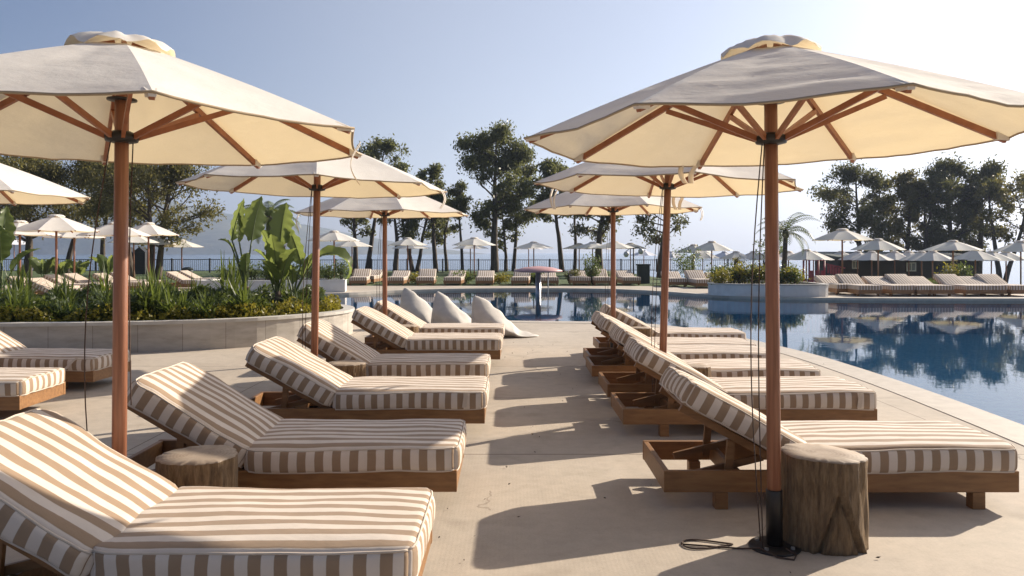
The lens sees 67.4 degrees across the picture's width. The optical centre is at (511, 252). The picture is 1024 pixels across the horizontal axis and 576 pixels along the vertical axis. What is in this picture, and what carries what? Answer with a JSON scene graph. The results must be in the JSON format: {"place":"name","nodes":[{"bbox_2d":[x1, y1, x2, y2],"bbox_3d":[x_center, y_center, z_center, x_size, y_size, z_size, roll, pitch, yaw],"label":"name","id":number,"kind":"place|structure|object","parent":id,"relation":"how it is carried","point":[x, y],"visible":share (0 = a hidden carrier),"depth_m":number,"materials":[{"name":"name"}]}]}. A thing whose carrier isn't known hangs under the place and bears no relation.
{"place":"outdoors","nodes":[
{"label":"outdoors","id":0,"kind":"place"},
{"bbox_2d":[131,247,146,273],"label":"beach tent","id":1,"kind":"object","parent":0,"point":[140,260],"visible":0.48,"depth_m":52.00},
{"bbox_2d":[3,191,484,253],"bbox_3d":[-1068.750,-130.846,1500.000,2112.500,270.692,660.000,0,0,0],"label":"hills","id":2,"kind":"structure","parent":0,"point":[209,241],"depth_m":1221.66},
{"bbox_2d":[3,271,707,287],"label":"lawn","id":3,"kind":"structure","parent":0,"point":[441,275],"depth_m":40.81,"materials":[{"name":"plant"}]},
{"bbox_2d":[0,155,40,220],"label":"shore tree","id":4,"kind":"object","parent":3,"relation":"on","point":[17,211],"visible":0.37,"depth_m":43.38,"materials":[{"name":"green plant"}]},
{"bbox_2d":[28,257,54,277],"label":"broad leaf plant","id":5,"kind":"object","parent":3,"relation":"on","point":[42,266],"visible":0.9,"depth_m":35.87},
{"bbox_2d":[0,156,86,276],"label":"shore tree","id":6,"kind":"object","parent":3,"relation":"on","point":[57,174],"visible":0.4,"depth_m":46.17,"materials":[{"name":"green plant"}]},
{"bbox_2d":[15,159,102,272],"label":"shore tree","id":7,"kind":"object","parent":3,"relation":"on","point":[62,207],"visible":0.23,"depth_m":47.33,"materials":[{"name":"green plant"}]},
{"bbox_2d":[58,161,139,272],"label":"shore tree","id":8,"kind":"object","parent":3,"relation":"on","point":[88,208],"visible":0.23,"depth_m":45.28,"materials":[{"name":"green plant"}]},
{"bbox_2d":[82,162,154,277],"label":"shore tree","id":9,"kind":"object","parent":3,"relation":"on","point":[102,214],"visible":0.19,"depth_m":44.01,"materials":[{"name":"green plant"}]},
{"bbox_2d":[3,258,264,272],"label":"shore fence","id":10,"kind":"object","parent":3,"relation":"on","point":[172,264],"visible":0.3,"depth_m":55.98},
{"bbox_2d":[79,162,227,279],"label":"shore tree","id":11,"kind":"object","parent":3,"relation":"on","point":[166,177],"visible":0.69,"depth_m":41.62,"materials":[{"name":"green plant"}]},
{"bbox_2d":[244,199,300,276],"bbox_3d":[-12.017,-0.567,37.926,3.242,4.133,3.084,0,0,0],"label":"palm tree","id":12,"kind":"object","parent":3,"relation":"on","point":[269,211],"visible":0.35,"depth_m":37.80,"materials":[{"name":"green plant"}]},
{"bbox_2d":[307,230,359,276],"bbox_3d":[-8.515,0.229,36.756,2.321,2.541,2.321,0,0,-44],"label":"parasol","id":13,"kind":"object","parent":3,"relation":"on","point":[333,235],"visible":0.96,"depth_m":36.24,"materials":[{"name":"beige fabric"}]},
{"bbox_2d":[339,218,375,270],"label":"shore tree","id":14,"kind":"object","parent":3,"relation":"on","point":[355,223],"visible":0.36,"depth_m":57.98,"materials":[{"name":"green plant"}]},
{"bbox_2d":[357,133,412,268],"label":"shore tree","id":15,"kind":"object","parent":3,"relation":"on","point":[380,146],"visible":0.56,"depth_m":58.58,"materials":[{"name":"green plant"}]},
{"bbox_2d":[376,218,424,271],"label":"shore tree","id":16,"kind":"object","parent":3,"relation":"on","point":[408,225],"visible":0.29,"depth_m":57.03,"materials":[{"name":"green plant"}]},
{"bbox_2d":[404,183,448,271],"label":"shore tree","id":17,"kind":"object","parent":3,"relation":"on","point":[426,234],"visible":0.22,"depth_m":58.85,"materials":[{"name":"green plant"}]},
{"bbox_2d":[414,162,447,271],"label":"shore tree","id":18,"kind":"object","parent":3,"relation":"on","point":[433,172],"visible":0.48,"depth_m":58.00,"materials":[{"name":"green plant"}]},
{"bbox_2d":[427,196,458,270],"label":"shore tree","id":19,"kind":"object","parent":3,"relation":"on","point":[439,238],"visible":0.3,"depth_m":60.27,"materials":[{"name":"green plant"}]},
{"bbox_2d":[441,179,473,270],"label":"shore tree","id":20,"kind":"object","parent":3,"relation":"on","point":[461,200],"visible":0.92,"depth_m":58.27,"materials":[{"name":"green plant"}]},
{"bbox_2d":[450,119,537,272],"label":"shore tree","id":21,"kind":"object","parent":3,"relation":"on","point":[513,154],"visible":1,"depth_m":56.54,"materials":[{"name":"green plant"}]},
{"bbox_2d":[483,197,524,270],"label":"shore tree","id":22,"kind":"object","parent":3,"relation":"on","point":[509,224],"visible":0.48,"depth_m":59.64,"materials":[{"name":"green plant"}]},
{"bbox_2d":[491,161,543,270],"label":"shore tree","id":23,"kind":"object","parent":3,"relation":"on","point":[528,216],"visible":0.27,"depth_m":59.88,"materials":[{"name":"green plant"}]},
{"bbox_2d":[300,259,763,271],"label":"shore fence","id":24,"kind":"object","parent":3,"relation":"on","point":[549,263],"visible":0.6,"depth_m":57.99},
{"bbox_2d":[529,157,574,271],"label":"shore tree","id":25,"kind":"object","parent":3,"relation":"on","point":[548,167],"visible":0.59,"depth_m":57.54,"materials":[{"name":"green plant"}]},
{"bbox_2d":[562,215,623,268],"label":"shore tree","id":26,"kind":"object","parent":3,"relation":"on","point":[604,221],"visible":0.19,"depth_m":55.45,"materials":[{"name":"green plant"}]},
{"bbox_2d":[627,213,690,277],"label":"shore tree","id":27,"kind":"object","parent":3,"relation":"on","point":[642,219],"visible":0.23,"depth_m":53.69,"materials":[{"name":"green plant"}]},
{"bbox_2d":[671,239,706,277],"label":"shrub","id":28,"kind":"object","parent":3,"relation":"on","point":[688,266],"visible":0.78,"depth_m":37.76,"materials":[{"name":"green plant"}]},
{"bbox_2d":[684,270,712,287],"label":"sun lounger","id":29,"kind":"object","parent":3,"relation":"on","point":[695,278],"visible":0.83,"depth_m":33.06,"materials":[{"name":"fabric"}]},
{"bbox_2d":[787,249,830,281],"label":"parasol","id":30,"kind":"object","parent":3,"relation":"on","point":[810,255],"visible":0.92,"depth_m":41.30,"materials":[{"name":"beige fabric"}]},
{"bbox_2d":[812,228,873,273],"bbox_3d":[13.787,0.280,32.064,2.321,2.563,2.321,0,0,-27],"label":"parasol","id":31,"kind":"object","parent":3,"relation":"on","point":[841,234],"visible":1,"depth_m":31.62,"materials":[{"name":"beige fabric"}]},
{"bbox_2d":[807,159,903,251],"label":"shore tree","id":32,"kind":"object","parent":3,"relation":"on","point":[867,215],"visible":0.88,"depth_m":59.85,"materials":[{"name":"green plant"}]},
{"bbox_2d":[851,238,905,275],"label":"parasol","id":33,"kind":"object","parent":3,"relation":"on","point":[877,244],"visible":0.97,"depth_m":37.20,"materials":[{"name":"beige fabric"}]},
{"bbox_2d":[858,173,906,251],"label":"shore tree","id":34,"kind":"object","parent":3,"relation":"on","point":[879,187],"visible":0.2,"depth_m":61.54,"materials":[{"name":"green plant"}]},
{"bbox_2d":[815,252,978,283],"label":"timber hut","id":35,"kind":"object","parent":3,"relation":"on","point":[885,267],"visible":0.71,"depth_m":50.00,"materials":[{"name":"paint"}]},
{"bbox_2d":[869,166,944,251],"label":"shore tree","id":36,"kind":"object","parent":3,"relation":"on","point":[907,192],"visible":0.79,"depth_m":59.71,"materials":[{"name":"green plant"}]},
{"bbox_2d":[897,173,959,251],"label":"shore tree","id":37,"kind":"object","parent":3,"relation":"on","point":[914,243],"visible":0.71,"depth_m":59.66,"materials":[{"name":"green plant"}]},
{"bbox_2d":[908,250,957,280],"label":"parasol","id":38,"kind":"object","parent":3,"relation":"on","point":[931,255],"visible":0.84,"depth_m":42.57,"materials":[{"name":"beige fabric"}]},
{"bbox_2d":[922,240,983,266],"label":"parasol","id":39,"kind":"object","parent":3,"relation":"on","point":[952,245],"visible":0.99,"depth_m":34.57,"materials":[{"name":"beige fabric"}]},
{"bbox_2d":[919,151,1004,253],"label":"shore tree","id":40,"kind":"object","parent":3,"relation":"on","point":[952,170],"visible":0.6,"depth_m":60.13,"materials":[{"name":"green plant"}]},
{"bbox_2d":[954,251,1000,271],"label":"parasol","id":41,"kind":"object","parent":3,"relation":"on","point":[975,255],"visible":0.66,"depth_m":41.27,"materials":[{"name":"beige fabric"}]},
{"bbox_2d":[946,154,1022,273],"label":"shore tree","id":42,"kind":"object","parent":3,"relation":"on","point":[989,168],"visible":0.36,"depth_m":60.76,"materials":[{"name":"green plant"}]},
{"bbox_2d":[960,169,1023,282],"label":"shore tree","id":43,"kind":"object","parent":3,"relation":"on","point":[987,216],"visible":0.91,"depth_m":57.87,"materials":[{"name":"green plant"}]},
{"bbox_2d":[991,240,1023,284],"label":"parasol","id":44,"kind":"object","parent":3,"relation":"on","point":[1017,246],"visible":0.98,"depth_m":37.47,"materials":[{"name":"beige fabric"}]},
{"bbox_2d":[0,285,1023,575],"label":"pool deck","id":45,"kind":"structure","parent":0,"point":[548,511],"depth_m":4.68,"materials":[{"name":"concrete"}]},
{"bbox_2d":[0,367,65,409],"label":"sun lounger","id":46,"kind":"object","parent":45,"relation":"on","point":[22,387],"visible":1,"depth_m":7.04,"materials":[{"name":"fabric"}]},
{"bbox_2d":[14,220,61,275],"bbox_3d":[-16.651,0.209,25.983,2.321,2.582,2.321,0,0,41],"label":"parasol","id":47,"kind":"object","parent":45,"relation":"on","point":[18,223],"visible":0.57,"depth_m":25.85,"materials":[{"name":"beige fabric"}]},
{"bbox_2d":[0,163,90,205],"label":"parasol","id":48,"kind":"object","parent":45,"relation":"on","point":[17,186],"visible":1,"depth_m":7.98,"materials":[{"name":"fabric"}]},
{"bbox_2d":[15,214,99,284],"bbox_3d":[-13.971,0.170,23.547,2.321,2.660,2.321,0,0,13],"label":"parasol","id":49,"kind":"object","parent":45,"relation":"on","point":[56,224],"visible":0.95,"depth_m":23.15,"materials":[{"name":"beige fabric"}]},
{"bbox_2d":[0,331,129,388],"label":"sun lounger","id":50,"kind":"object","parent":45,"relation":"on","point":[70,361],"visible":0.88,"depth_m":8.32,"materials":[{"name":"fabric"}]},
{"bbox_2d":[76,222,150,236],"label":"parasol","id":51,"kind":"object","parent":45,"relation":"on","point":[106,230],"visible":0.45,"depth_m":27.92,"materials":[{"name":"beige fabric"}]},
{"bbox_2d":[133,222,178,275],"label":"parasol","id":52,"kind":"object","parent":45,"relation":"on","point":[151,228],"visible":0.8,"depth_m":31.71,"materials":[{"name":"beige fabric"}]},
{"bbox_2d":[0,304,354,352],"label":"curved planter","id":53,"kind":"object","parent":45,"relation":"on","point":[181,335],"visible":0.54,"depth_m":11.65,"materials":[{"name":"concrete"}]},
{"bbox_2d":[0,206,39,289],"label":"broad leaf plant","id":54,"kind":"object","parent":53,"relation":"on","point":[7,230],"visible":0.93,"depth_m":14.99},
{"bbox_2d":[0,281,50,321],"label":"strap leaf plant","id":55,"kind":"object","parent":53,"relation":"on","point":[27,299],"visible":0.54,"depth_m":11.78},
{"bbox_2d":[1,256,49,295],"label":"strap leaf plant","id":56,"kind":"object","parent":53,"relation":"on","point":[18,282],"visible":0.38,"depth_m":14.41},
{"bbox_2d":[36,267,90,301],"bbox_3d":[-7.860,0.639,13.585,1.073,0.922,0.795,0,0,-23],"label":"strap leaf plant","id":57,"kind":"object","parent":53,"relation":"on","point":[66,293],"visible":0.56,"depth_m":13.45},
{"bbox_2d":[136,260,177,319],"bbox_3d":[-5.641,0.594,12.160,0.729,1.012,0.984,0,0,-31],"label":"strap leaf plant","id":58,"kind":"object","parent":53,"relation":"on","point":[150,287],"visible":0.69,"depth_m":12.12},
{"bbox_2d":[0,282,325,321],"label":"undergrowth","id":59,"kind":"object","parent":53,"relation":"on","point":[264,298],"visible":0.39,"depth_m":12.94,"materials":[{"name":"green plant"}]},
{"bbox_2d":[0,293,340,321],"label":"ground cover","id":60,"kind":"object","parent":53,"relation":"on","point":[332,303],"visible":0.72,"depth_m":12.04,"materials":[{"name":"plant"}]},
{"bbox_2d":[155,283,198,319],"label":"strap leaf plant","id":61,"kind":"object","parent":53,"relation":"on","point":[169,303],"visible":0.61,"depth_m":12.12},
{"bbox_2d":[179,289,240,318],"bbox_3d":[-4.837,0.801,12.165,0.986,0.598,0.946,0,0,22],"label":"strap leaf plant","id":62,"kind":"object","parent":53,"relation":"on","point":[205,305],"visible":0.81,"depth_m":12.12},
{"bbox_2d":[201,250,262,293],"bbox_3d":[-5.464,0.455,14.568,1.265,1.290,0.937,0,0,25],"label":"strap leaf plant","id":63,"kind":"object","parent":53,"relation":"on","point":[232,280],"visible":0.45,"depth_m":14.55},
{"bbox_2d":[219,196,266,298],"bbox_3d":[-4.665,0.061,13.430,0.681,2.085,0.613,0,0,27],"label":"broad leaf plant","id":64,"kind":"object","parent":53,"relation":"on","point":[250,225],"visible":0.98,"depth_m":13.41,"materials":[{"name":"plant"}]},
{"bbox_2d":[221,270,267,317],"bbox_3d":[-4.350,0.648,12.471,0.746,0.903,1.007,0,0,29],"label":"strap leaf plant","id":65,"kind":"object","parent":53,"relation":"on","point":[243,293],"visible":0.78,"depth_m":12.48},
{"bbox_2d":[253,202,299,301],"bbox_3d":[-4.290,0.098,13.806,0.933,2.012,0.689,0,0,0],"label":"broad leaf plant","id":66,"kind":"object","parent":53,"relation":"on","point":[278,258],"visible":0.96,"depth_m":13.84,"materials":[{"name":"plant"}]},
{"bbox_2d":[287,229,352,296],"bbox_3d":[-3.562,0.314,14.016,1.313,1.582,0.423,0,0,-5],"label":"broad leaf plant","id":67,"kind":"object","parent":53,"relation":"on","point":[300,256],"visible":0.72,"depth_m":14.01,"materials":[{"name":"plant"}]},
{"bbox_2d":[0,30,361,456],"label":"parasol","id":68,"kind":"object","parent":45,"relation":"on","point":[121,101],"visible":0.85,"depth_m":3.82,"materials":[{"name":"fabric"}]},
{"bbox_2d":[155,445,237,487],"bbox_3d":[-1.666,1.285,4.072,0.412,0.430,0.420,0,0,-40],"label":"stump table","id":69,"kind":"object","parent":45,"relation":"on","point":[210,465],"visible":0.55,"depth_m":3.96,"materials":[{"name":"wood"}]},
{"bbox_2d":[0,409,434,575],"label":"sun lounger","id":70,"kind":"object","parent":45,"relation":"on","point":[76,499],"visible":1,"depth_m":3.11,"materials":[{"name":"fabric"}]},
{"bbox_2d":[195,278,346,291],"bbox_3d":[-8.876,1.265,29.280,5.292,0.470,2.701,0,0,0],"label":"white planter","id":71,"kind":"object","parent":45,"relation":"on","point":[334,285],"visible":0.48,"depth_m":28.51,"materials":[{"name":"stone"}]},
{"bbox_2d":[127,362,466,491],"bbox_3d":[-1.345,1.116,4.858,2.099,0.768,0.839,0,0,-1],"label":"sun lounger","id":72,"kind":"object","parent":45,"relation":"on","point":[185,404],"visible":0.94,"depth_m":4.49,"materials":[{"name":"fabric"}]},
{"bbox_2d":[175,152,446,407],"bbox_3d":[-1.868,0.187,7.358,2.332,2.631,2.332,0,0,-37],"label":"parasol","id":73,"kind":"object","parent":45,"relation":"on","point":[375,178],"visible":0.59,"depth_m":7.33,"materials":[{"name":"fabric"}]},
{"bbox_2d":[328,360,365,376],"bbox_3d":[-1.612,1.285,7.467,0.404,0.430,0.368,0,0,-10],"label":"stump table","id":74,"kind":"object","parent":45,"relation":"on","point":[354,368],"visible":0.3,"depth_m":7.35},
{"bbox_2d":[245,336,489,423],"bbox_3d":[-1.245,1.127,6.643,2.099,0.746,0.844,0,0,0],"label":"sun lounger","id":75,"kind":"object","parent":45,"relation":"on","point":[306,378],"visible":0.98,"depth_m":6.26,"materials":[{"name":"fabric"}]},
{"bbox_2d":[294,196,468,340],"bbox_3d":[-1.830,0.231,11.050,2.332,2.538,2.332,0,0,-43],"label":"parasol","id":76,"kind":"object","parent":45,"relation":"on","point":[385,209],"visible":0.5,"depth_m":10.62,"materials":[{"name":"fabric"}]},
{"bbox_2d":[297,319,490,379],"bbox_3d":[-1.276,1.116,8.214,2.099,0.768,0.840,0,0,0],"label":"sun lounger","id":77,"kind":"object","parent":45,"relation":"on","point":[335,343],"visible":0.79,"depth_m":7.86,"materials":[{"name":"fabric"}]},
{"bbox_2d":[400,288,431,322],"bbox_3d":[-1.600,1.105,15.246,1.267,0.786,0.783,0,0,14],"label":"beanbag","id":78,"kind":"object","parent":45,"relation":"on","point":[414,303],"visible":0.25,"depth_m":15.12,"materials":[{"name":"fabric"}]},
{"bbox_2d":[351,306,502,358],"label":"sun lounger","id":79,"kind":"object","parent":45,"relation":"on","point":[394,336],"visible":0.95,"depth_m":10.02,"materials":[{"name":"fabric"}]},
{"bbox_2d":[365,300,504,342],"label":"sun lounger","id":80,"kind":"object","parent":45,"relation":"on","point":[398,314],"visible":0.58,"depth_m":11.54,"materials":[{"name":"fabric"}]},
{"bbox_2d":[431,291,470,322],"bbox_3d":[-0.907,1.121,14.502,1.202,0.753,0.720,0,0,10],"label":"beanbag","id":81,"kind":"object","parent":45,"relation":"on","point":[445,309],"visible":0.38,"depth_m":14.34,"materials":[{"name":"fabric"}]},
{"bbox_2d":[471,296,538,337],"bbox_3d":[-0.123,1.138,13.716,1.199,0.719,0.747,0,0,4],"label":"beanbag","id":82,"kind":"object","parent":45,"relation":"on","point":[484,310],"visible":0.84,"depth_m":13.53,"materials":[{"name":"fabric"}]},
{"bbox_2d":[524,192,703,347],"bbox_3d":[1.390,0.211,10.550,2.332,2.578,2.332,0,0,-35],"label":"parasol","id":83,"kind":"object","parent":45,"relation":"on","point":[575,203],"visible":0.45,"depth_m":10.51,"materials":[{"name":"fabric"}]},
{"bbox_2d":[533,162,803,407],"bbox_3d":[1.459,0.187,7.198,2.331,2.634,2.331,0,0,-21],"label":"parasol","id":84,"kind":"object","parent":45,"relation":"on","point":[666,183],"visible":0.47,"depth_m":7.20,"materials":[{"name":"fabric"}]},
{"bbox_2d":[593,303,745,347],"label":"sun lounger","id":85,"kind":"object","parent":45,"relation":"on","point":[623,317],"visible":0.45,"depth_m":10.81,"materials":[{"name":"fabric"}]},
{"bbox_2d":[583,311,755,359],"bbox_3d":[2.000,1.131,9.859,2.100,0.737,0.833,0,0,0],"label":"sun lounger","id":86,"kind":"object","parent":45,"relation":"on","point":[614,351],"visible":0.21,"depth_m":9.80,"materials":[{"name":"fabric"}]},
{"bbox_2d":[586,314,765,376],"bbox_3d":[1.950,1.124,9.015,2.099,0.752,0.831,0,0,0],"label":"sun lounger","id":87,"kind":"object","parent":45,"relation":"on","point":[595,365],"visible":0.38,"depth_m":8.72,"materials":[{"name":"fabric"}]},
{"bbox_2d":[598,324,820,396],"bbox_3d":[1.969,1.126,7.802,2.098,0.747,0.832,0,0,0],"label":"sun lounger","id":88,"kind":"object","parent":45,"relation":"on","point":[638,380],"visible":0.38,"depth_m":7.53,"materials":[{"name":"fabric"}]},
{"bbox_2d":[681,539,796,560],"bbox_3d":[1.138,1.487,3.870,0.562,0.022,0.137,0,0,17],"label":"rope","id":89,"kind":"object","parent":45,"relation":"on","point":[712,546],"visible":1,"depth_m":3.88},
{"bbox_2d":[611,337,876,436],"bbox_3d":[1.950,1.127,6.612,2.100,0.746,0.826,0,0,0],"label":"sun lounger","id":90,"kind":"object","parent":45,"relation":"on","point":[803,398],"visible":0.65,"depth_m":6.24,"materials":[{"name":"fabric"}]},
{"bbox_2d":[707,281,828,296],"bbox_3d":[8.846,1.290,27.324,3.919,0.420,3.241,0,0,0],"label":"rounded planter","id":91,"kind":"object","parent":45,"relation":"on","point":[806,289],"visible":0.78,"depth_m":25.96,"materials":[{"name":"concrete"}]},
{"bbox_2d":[757,212,818,283],"bbox_3d":[9.726,-0.119,27.157,2.129,2.520,2.184,0,0,0],"label":"palm tree","id":92,"kind":"object","parent":91,"relation":"on","point":[785,234],"visible":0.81,"depth_m":27.12,"materials":[{"name":"green plant"}]},
{"bbox_2d":[523,35,1023,556],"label":"parasol","id":93,"kind":"object","parent":45,"relation":"on","point":[769,103],"visible":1,"depth_m":3.88,"materials":[{"name":"fabric"}]},
{"bbox_2d":[781,443,868,556],"bbox_3d":[1.609,1.266,3.978,0.426,0.467,0.410,0,0,0],"label":"stump table","id":94,"kind":"object","parent":45,"relation":"on","point":[824,487],"visible":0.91,"depth_m":3.83,"materials":[{"name":"wood"}]},
{"bbox_2d":[643,366,1018,508],"bbox_3d":[1.934,1.127,4.837,2.098,0.745,0.794,0,0,0],"label":"sun lounger","id":95,"kind":"object","parent":45,"relation":"on","point":[927,456],"visible":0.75,"depth_m":4.48,"materials":[{"name":"fabric"}]},
{"bbox_2d":[813,275,856,294],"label":"sun lounger","id":96,"kind":"object","parent":45,"relation":"on","point":[835,286],"visible":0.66,"depth_m":27.58,"materials":[{"name":"fabric"}]},
{"bbox_2d":[835,274,881,295],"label":"sun lounger","id":97,"kind":"object","parent":45,"relation":"on","point":[856,284],"visible":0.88,"depth_m":26.56,"materials":[{"name":"fabric"}]},
{"bbox_2d":[861,276,914,295],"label":"sun lounger","id":98,"kind":"object","parent":45,"relation":"on","point":[889,288],"visible":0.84,"depth_m":26.32,"materials":[{"name":"fabric"}]},
{"bbox_2d":[884,274,935,295],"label":"sun lounger","id":99,"kind":"object","parent":45,"relation":"on","point":[903,279],"visible":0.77,"depth_m":27.33,"materials":[{"name":"fabric"}]},
{"bbox_2d":[908,276,953,295],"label":"sun lounger","id":100,"kind":"object","parent":45,"relation":"on","point":[941,289],"visible":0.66,"depth_m":26.00,"materials":[{"name":"fabric"}]},
{"bbox_2d":[933,274,989,295],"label":"sun lounger","id":101,"kind":"object","parent":45,"relation":"on","point":[959,285],"visible":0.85,"depth_m":26.49,"materials":[{"name":"fabric"}]},
{"bbox_2d":[957,276,1006,295],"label":"sun lounger","id":102,"kind":"object","parent":45,"relation":"on","point":[999,289],"visible":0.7,"depth_m":26.49,"materials":[{"name":"fabric"}]},
{"bbox_2d":[974,274,1023,295],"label":"sun lounger","id":103,"kind":"object","parent":45,"relation":"on","point":[995,279],"visible":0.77,"depth_m":27.29,"materials":[{"name":"fabric"}]},
{"bbox_2d":[0,0,1023,252],"label":"sky","id":104,"kind":"structure","parent":0,"point":[425,73],"materials":[{"name":"blue"}]},
{"bbox_2d":[3,253,1023,284],"bbox_3d":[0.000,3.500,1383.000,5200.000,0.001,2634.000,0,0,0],"label":"sea","id":105,"kind":"structure","parent":0,"point":[568,258],"depth_m":287.81,"materials":[{"name":"blue liquid"}]},
{"bbox_2d":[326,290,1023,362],"bbox_3d":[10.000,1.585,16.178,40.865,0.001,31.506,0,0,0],"label":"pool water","id":106,"kind":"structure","parent":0,"point":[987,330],"depth_m":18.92,"materials":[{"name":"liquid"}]},
{"bbox_2d":[791,348,1023,424],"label":"pool water","id":107,"kind":"structure","parent":0,"point":[994,386],"depth_m":16.64,"materials":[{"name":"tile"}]},
{"bbox_2d":[514,266,561,293],"bbox_3d":[0.998,1.590,29.200,1.860,2.120,1.860,0,0,0],"label":"mushroom fountain","id":108,"kind":"object","parent":107,"relation":"on","point":[538,270],"visible":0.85,"depth_m":28.75,"materials":[{"name":"metal"}]},
{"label":"pool wall","id":109,"kind":"structure","parent":107,"relation":"on","visible":0},
{"bbox_2d":[260,288,1023,445],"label":"pool coping","id":110,"kind":"object","parent":109,"relation":"on","point":[1010,430],"visible":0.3,"depth_m":9.78,"materials":[{"name":"stone"}]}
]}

